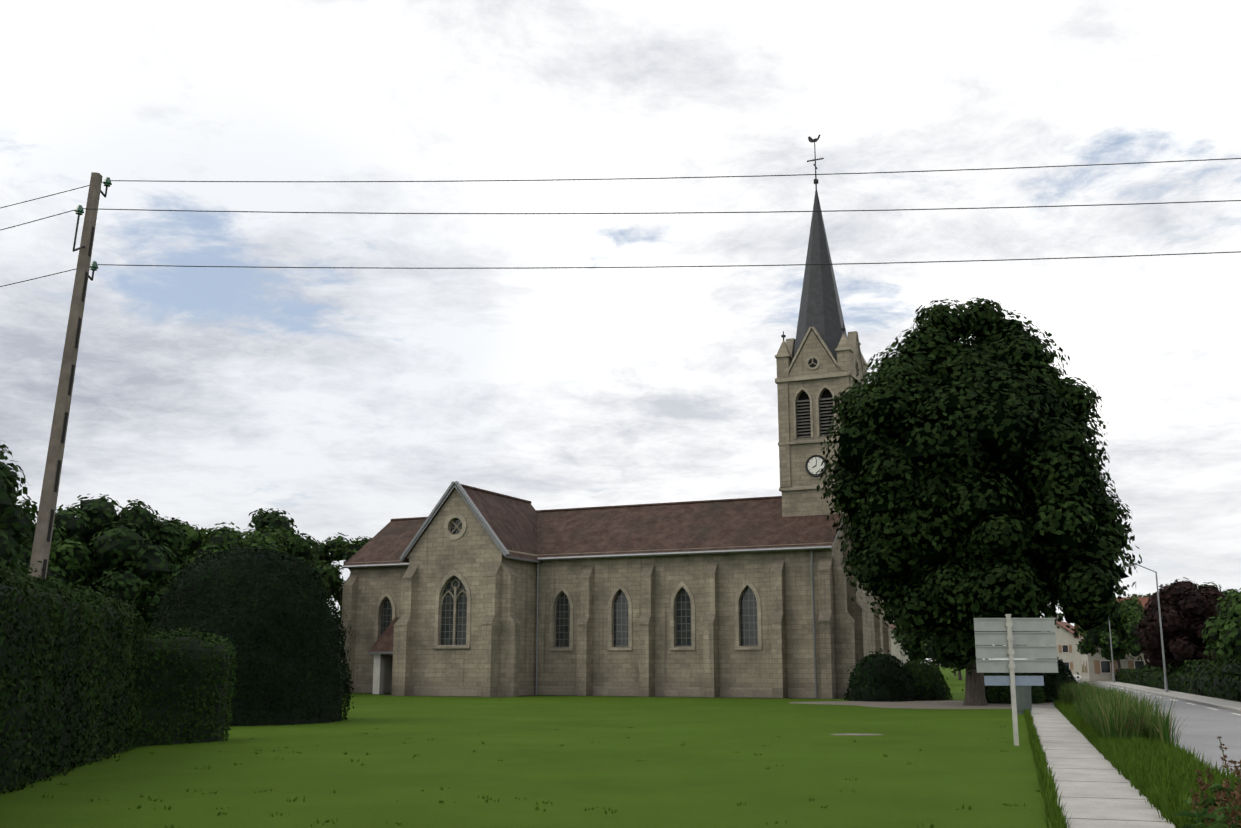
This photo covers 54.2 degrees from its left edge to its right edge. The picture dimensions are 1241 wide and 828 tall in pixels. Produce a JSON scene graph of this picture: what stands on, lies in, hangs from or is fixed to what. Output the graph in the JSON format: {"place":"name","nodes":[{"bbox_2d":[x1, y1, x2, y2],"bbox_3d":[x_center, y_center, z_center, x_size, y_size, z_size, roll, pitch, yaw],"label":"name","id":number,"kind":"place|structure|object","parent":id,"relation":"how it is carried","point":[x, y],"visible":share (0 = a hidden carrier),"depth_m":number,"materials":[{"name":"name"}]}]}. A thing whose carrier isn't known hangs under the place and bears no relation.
{"place":"outdoors","nodes":[
{"label":"outdoors","id":0,"kind":"place"},
{"bbox_2d":[0,665,1147,827],"bbox_3d":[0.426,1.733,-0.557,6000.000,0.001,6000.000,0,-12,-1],"label":"ground","id":1,"kind":"structure","parent":0,"point":[704,777],"depth_m":20.88,"materials":[{"name":"green plant"}]},
{"bbox_2d":[0,441,37,576],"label":"tree","id":2,"kind":"object","parent":1,"relation":"on","point":[15,519],"visible":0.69,"depth_m":44.12,"materials":[{"name":"green plant"}]},
{"bbox_2d":[12,500,95,595],"bbox_3d":[-31.297,9.337,60.694,9.202,10.280,8.810,10,-15,-40],"label":"tree","id":3,"kind":"object","parent":1,"relation":"on","point":[65,553],"visible":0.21,"depth_m":60.14,"materials":[{"name":"green plant"}]},
{"bbox_2d":[28,172,111,578],"bbox_3d":[-11.739,0.708,25.221,0.260,12.450,1.300,3,-12,0],"label":"utility pole","id":4,"kind":"object","parent":1,"relation":"on","point":[46,514],"visible":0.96,"depth_m":25.41,"materials":[{"name":"concrete"}]},
{"bbox_2d":[0,158,1240,286],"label":"power lines","id":5,"kind":"object","parent":4,"relation":"attached to","point":[637,213],"visible":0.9,"depth_m":25.22,"materials":[{"name":"metal"}]},
{"bbox_2d":[0,560,152,793],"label":"hedge","id":6,"kind":"object","parent":1,"relation":"on","point":[68,680],"visible":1,"depth_m":20.52,"materials":[{"name":"green plant"}]},
{"bbox_2d":[53,494,184,635],"bbox_3d":[-27.541,9.780,64.848,8.534,11.092,8.078,0,-12,-1],"label":"tree","id":7,"kind":"object","parent":1,"relation":"on","point":[131,554],"visible":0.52,"depth_m":63.88,"materials":[{"name":"green plant"}]},
{"bbox_2d":[126,517,212,613],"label":"tree","id":8,"kind":"object","parent":1,"relation":"on","point":[176,521],"visible":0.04,"depth_m":83.92,"materials":[{"name":"green plant"}]},
{"bbox_2d":[155,516,197,527],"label":"tree","id":9,"kind":"object","parent":1,"relation":"on","point":[172,518],"depth_m":102.73,"materials":[{"name":"green plant"}]},
{"bbox_2d":[130,619,237,746],"bbox_3d":[-10.901,6.329,28.703,2.392,2.927,3.540,-9,-15,36],"label":"hedge","id":10,"kind":"object","parent":1,"relation":"on","point":[187,682],"visible":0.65,"depth_m":28.45,"materials":[{"name":"green plant"}]},
{"bbox_2d":[169,522,269,570],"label":"tree","id":11,"kind":"object","parent":1,"relation":"on","point":[196,541],"visible":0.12,"depth_m":70.38,"materials":[{"name":"green plant"}]},
{"bbox_2d":[145,541,357,725],"bbox_3d":[-12.155,7.087,39.488,7.111,5.806,7.010,0,-12,-1],"label":"clipped yew","id":12,"kind":"object","parent":1,"relation":"on","point":[274,616],"visible":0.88,"depth_m":37.61,"materials":[{"name":"green plant"}]},
{"bbox_2d":[246,508,300,550],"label":"tree","id":13,"kind":"object","parent":1,"relation":"on","point":[262,519],"visible":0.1,"depth_m":86.76,"materials":[{"name":"green plant"}]},
{"bbox_2d":[241,523,326,564],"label":"tree","id":14,"kind":"object","parent":1,"relation":"on","point":[291,527],"depth_m":99.73,"materials":[{"name":"green plant"}]},
{"bbox_2d":[239,525,333,603],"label":"tree","id":15,"kind":"object","parent":1,"relation":"on","point":[297,545],"visible":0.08,"depth_m":77.29,"materials":[{"name":"green plant"}]},
{"bbox_2d":[311,532,371,618],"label":"tree","id":16,"kind":"object","parent":1,"relation":"on","point":[338,548],"visible":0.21,"depth_m":94.81,"materials":[{"name":"green plant"}]},
{"bbox_2d":[383,694,843,698],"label":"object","id":17,"kind":"object","parent":1,"relation":"on","point":[628,696],"visible":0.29,"depth_m":69.02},
{"bbox_2d":[833,733,882,734],"bbox_3d":[6.191,8.418,31.841,1.435,0.001,0.900,0,-12,-1],"label":"manhole cover","id":18,"kind":"object","parent":1,"relation":"on","point":[857,734],"visible":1,"depth_m":31.80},
{"bbox_2d":[844,648,923,701],"bbox_3d":[13.346,13.252,61.526,3.953,2.703,3.958,0,-12,-1],"label":"bush","id":19,"kind":"object","parent":1,"relation":"on","point":[878,677],"visible":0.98,"depth_m":60.39,"materials":[{"name":"green plant"}]},
{"bbox_2d":[884,602,898,624],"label":"village tree","id":20,"kind":"object","parent":1,"relation":"on","point":[885,612],"visible":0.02,"depth_m":168.52,"materials":[{"name":"green plant"}]},
{"bbox_2d":[789,701,1052,708],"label":"gravel path","id":21,"kind":"structure","parent":1,"relation":"on","point":[933,704],"depth_m":55.47,"materials":[{"name":"grey gravel"}]},
{"bbox_2d":[890,618,953,669],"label":"village tree","id":22,"kind":"object","parent":1,"relation":"on","point":[916,647],"visible":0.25,"depth_m":107.03,"materials":[{"name":"green plant"}]},
{"bbox_2d":[901,654,952,700],"bbox_3d":[15.504,13.717,63.015,3.564,2.394,3.632,0,-12,-1],"label":"bush","id":23,"kind":"object","parent":1,"relation":"on","point":[926,674],"visible":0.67,"depth_m":61.90,"materials":[{"name":"green plant"}]},
{"bbox_2d":[957,645,987,679],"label":"village tree","id":24,"kind":"object","parent":1,"relation":"on","point":[959,676],"visible":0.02,"depth_m":140.02,"materials":[{"name":"green plant"}]},
{"bbox_2d":[816,298,1141,705],"bbox_3d":[16.095,4.003,56.606,13.738,19.075,13.951,0,-12,-1],"label":"lime tree","id":25,"kind":"object","parent":1,"relation":"on","point":[969,480],"visible":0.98,"depth_m":52.69,"materials":[{"name":"green plant"}]},
{"bbox_2d":[962,673,1052,703],"bbox_3d":[18.567,12.934,58.252,4.248,2.013,3.630,0,-12,-1],"label":"shrub","id":26,"kind":"object","parent":1,"relation":"on","point":[997,694],"visible":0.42,"depth_m":56.76,"materials":[{"name":"green plant"}]},
{"bbox_2d":[974,614,1058,745],"bbox_3d":[9.150,6.096,27.865,1.840,2.950,0.135,-1,-12,3],"label":"direction sign","id":27,"kind":"object","parent":1,"relation":"on","point":[1026,652],"visible":1,"depth_m":28.02,"materials":[{"name":"metal"}]},
{"bbox_2d":[1015,686,1031,713],"bbox_3d":[14.998,10.580,45.301,0.723,1.220,0.760,0,-12,-1],"label":"utility box","id":28,"kind":"object","parent":1,"relation":"on","point":[1023,698],"visible":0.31,"depth_m":45.01,"materials":[{"name":"grey metal"}]},
{"bbox_2d":[1033,607,1064,631],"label":"village tree","id":29,"kind":"object","parent":1,"relation":"on","point":[1052,616],"visible":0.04,"depth_m":211.48,"materials":[{"name":"green plant"}]},
{"bbox_2d":[1030,657,1078,702],"bbox_3d":[21.147,12.949,59.737,3.348,2.602,3.217,0,-12,-1],"label":"shrub","id":30,"kind":"object","parent":1,"relation":"on","point":[1064,675],"visible":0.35,"depth_m":58.57,"materials":[{"name":"green plant"}]},
{"bbox_2d":[1036,615,1080,674],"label":"house","id":31,"kind":"structure","parent":1,"relation":"on","point":[1068,653],"depth_m":202.37,"materials":[{"name":"paint"}]},
{"bbox_2d":[1074,597,1145,680],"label":"village tree","id":32,"kind":"object","parent":1,"relation":"on","point":[1126,622],"visible":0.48,"depth_m":118.72,"materials":[{"name":"green plant"}]},
{"bbox_2d":[1109,620,1114,682],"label":"street lamp","id":33,"kind":"object","parent":1,"relation":"on","point":[1111,654],"visible":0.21,"depth_m":114.62,"materials":[{"name":"grey metal"}]},
{"bbox_2d":[1074,597,1150,681],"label":"house","id":34,"kind":"structure","parent":1,"relation":"on","point":[1096,667],"depth_m":124.43,"materials":[{"name":"paint"}]},
{"bbox_2d":[1023,702,1202,827],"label":"path edge grass","id":35,"kind":"structure","parent":1,"relation":"on","point":[1053,809],"depth_m":18.08,"materials":[{"name":"green plant"}]},
{"bbox_2d":[1056,678,1189,745],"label":"tall verge grass","id":36,"kind":"structure","parent":1,"relation":"on","point":[1102,709],"depth_m":27.59,"materials":[{"name":"green plant"}]},
{"bbox_2d":[1127,593,1151,597],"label":"village tree","id":37,"kind":"object","parent":1,"relation":"on","point":[1148,595],"depth_m":172.43,"materials":[{"name":"green plant"}]},
{"bbox_2d":[1122,563,1167,691],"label":"street lamp","id":38,"kind":"object","parent":1,"relation":"on","point":[1165,676],"visible":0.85,"depth_m":75.64,"materials":[{"name":"metal"}]},
{"bbox_2d":[1053,699,1240,827],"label":"grass verge","id":39,"kind":"structure","parent":1,"relation":"on","point":[1171,767],"depth_m":19.28,"materials":[{"name":"green plant"}]},
{"bbox_2d":[1073,689,1240,827],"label":"dock plants","id":40,"kind":"object","parent":1,"relation":"on","point":[1226,814],"visible":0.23,"depth_m":12.33,"materials":[{"name":"green plant"}]},
{"bbox_2d":[1074,676,1240,712],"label":"kerb","id":41,"kind":"structure","parent":1,"relation":"on","point":[1237,710],"depth_m":60.49,"materials":[{"name":"concrete"}]},
{"bbox_2d":[1114,665,1240,701],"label":"garden hedge","id":42,"kind":"object","parent":1,"relation":"on","point":[1226,686],"visible":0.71,"depth_m":71.96,"materials":[{"name":"green plant"}]},
{"bbox_2d":[1134,577,1229,671],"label":"village tree","id":43,"kind":"object","parent":1,"relation":"on","point":[1187,610],"visible":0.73,"depth_m":80.39,"materials":[{"name":"purple plant"}]},
{"bbox_2d":[1142,654,1240,681],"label":"garden hedge","id":44,"kind":"object","parent":1,"relation":"on","point":[1203,665],"visible":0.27,"depth_m":70.03,"materials":[{"name":"green plant"}]},
{"bbox_2d":[1192,582,1239,603],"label":"village tree","id":45,"kind":"object","parent":1,"relation":"on","point":[1223,592],"depth_m":101.62,"materials":[{"name":"green plant"}]},
{"bbox_2d":[1201,588,1240,665],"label":"village tree","id":46,"kind":"object","parent":1,"relation":"on","point":[1223,642],"visible":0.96,"depth_m":66.70,"materials":[{"name":"green plant"}]},
{"bbox_2d":[338,135,891,698],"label":"church","id":47,"kind":"structure","parent":0,"point":[466,591],"depth_m":71.48,"materials":[{"name":"stone"}]},
{"bbox_2d":[0,0,1240,660],"label":"sky","id":48,"kind":"structure","parent":0,"point":[346,401],"materials":[{"name":"white"}]},
{"bbox_2d":[890,624,908,662],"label":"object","id":49,"kind":"object","parent":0,"point":[895,651],"depth_m":147.79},
{"bbox_2d":[1031,705,1174,827],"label":"foot path","id":50,"kind":"structure","parent":0,"point":[1096,789],"depth_m":18.50,"materials":[{"name":"concrete"}]},
{"bbox_2d":[1073,675,1240,708],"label":"pavement","id":51,"kind":"structure","parent":0,"point":[1227,703],"depth_m":66.74,"materials":[{"name":"concrete"}]},
{"bbox_2d":[1074,678,1240,774],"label":"road","id":52,"kind":"structure","parent":0,"point":[1203,729],"depth_m":34.71,"materials":[{"name":"grey asphalt"}]},
{"bbox_2d":[1095,682,1239,714],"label":"road edge markings","id":53,"kind":"object","parent":52,"relation":"on","point":[1176,700],"visible":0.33,"depth_m":56.70,"materials":[{"name":"white paint"}]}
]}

